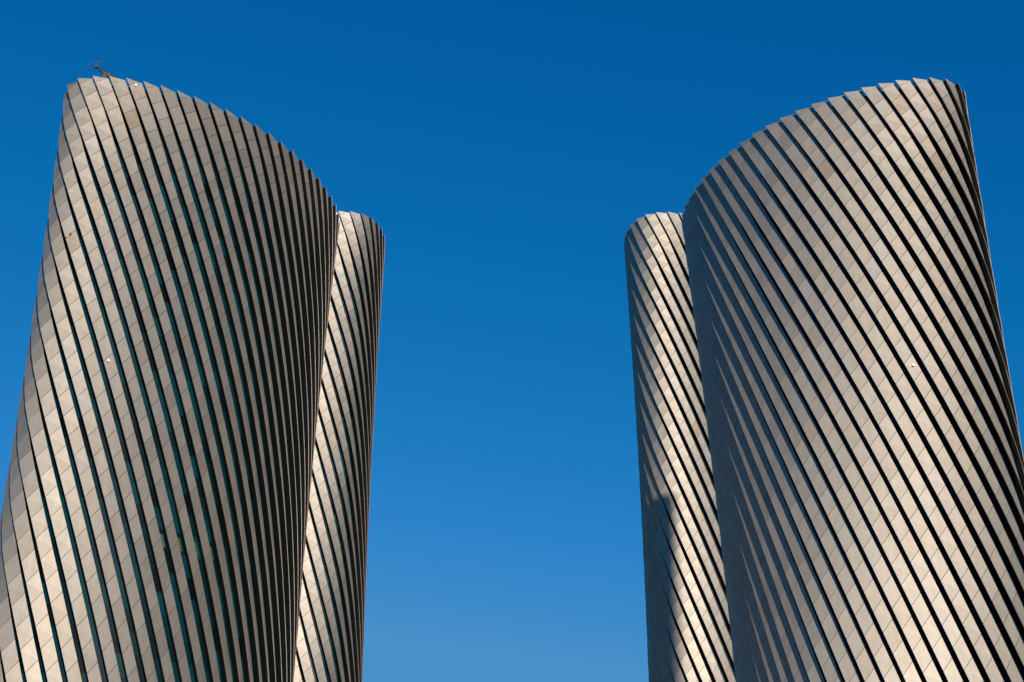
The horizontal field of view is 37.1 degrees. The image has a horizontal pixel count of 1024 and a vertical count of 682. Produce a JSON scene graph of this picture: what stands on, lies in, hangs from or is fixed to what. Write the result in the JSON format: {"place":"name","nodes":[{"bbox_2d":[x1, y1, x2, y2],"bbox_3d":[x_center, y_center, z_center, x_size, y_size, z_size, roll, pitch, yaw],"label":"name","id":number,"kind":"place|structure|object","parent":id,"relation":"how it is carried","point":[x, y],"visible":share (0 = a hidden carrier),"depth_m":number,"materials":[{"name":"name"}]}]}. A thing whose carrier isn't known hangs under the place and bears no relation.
{"place":"outdoors","nodes":[
{"label":"outdoors","id":0,"kind":"place"},
{"bbox_2d":[294,211,385,681],"bbox_3d":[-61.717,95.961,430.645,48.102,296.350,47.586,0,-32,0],"label":"tower","id":1,"kind":"structure","parent":0,"point":[330,643],"depth_m":447.68,"materials":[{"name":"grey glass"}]},
{"bbox_2d":[0,0,1023,681],"label":"sky","id":2,"kind":"structure","parent":0,"point":[504,154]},
{"bbox_2d":[624,212,735,681],"bbox_3d":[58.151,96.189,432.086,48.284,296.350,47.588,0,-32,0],"label":"tower","id":3,"kind":"structure","parent":0,"point":[688,629],"depth_m":448.08,"materials":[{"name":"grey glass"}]},
{"bbox_2d":[682,77,1023,681],"bbox_3d":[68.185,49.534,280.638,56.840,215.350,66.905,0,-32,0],"label":"tower","id":4,"kind":"structure","parent":0,"point":[867,459],"depth_m":285.58,"materials":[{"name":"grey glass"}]},
{"label":"ground","id":5,"kind":"structure","parent":0,"visible":0},
{"bbox_2d":[0,76,339,681],"bbox_3d":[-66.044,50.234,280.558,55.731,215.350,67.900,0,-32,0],"label":"tower","id":6,"kind":"structure","parent":5,"relation":"on","point":[154,519],"depth_m":283.95,"materials":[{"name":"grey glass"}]},
{"bbox_2d":[87,60,117,80],"bbox_3d":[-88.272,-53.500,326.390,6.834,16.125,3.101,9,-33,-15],"label":"roof crane","id":7,"kind":"object","parent":6,"relation":"on","point":[105,74],"visible":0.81,"depth_m":328.36,"materials":[{"name":"metal"}]},
{"bbox_2d":[160,534,165,547],"bbox_3d":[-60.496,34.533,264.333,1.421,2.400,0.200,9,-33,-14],"label":"window","id":8,"kind":"structure","parent":6,"relation":"in","point":[161,535],"depth_m":264.31,"materials":[{"name":"green glass"}]},
{"bbox_2d":[177,538,182,551],"bbox_3d":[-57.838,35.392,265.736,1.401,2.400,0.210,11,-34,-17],"label":"window","id":9,"kind":"structure","parent":6,"relation":"in","point":[179,542],"depth_m":265.73,"materials":[{"name":"green glass"}]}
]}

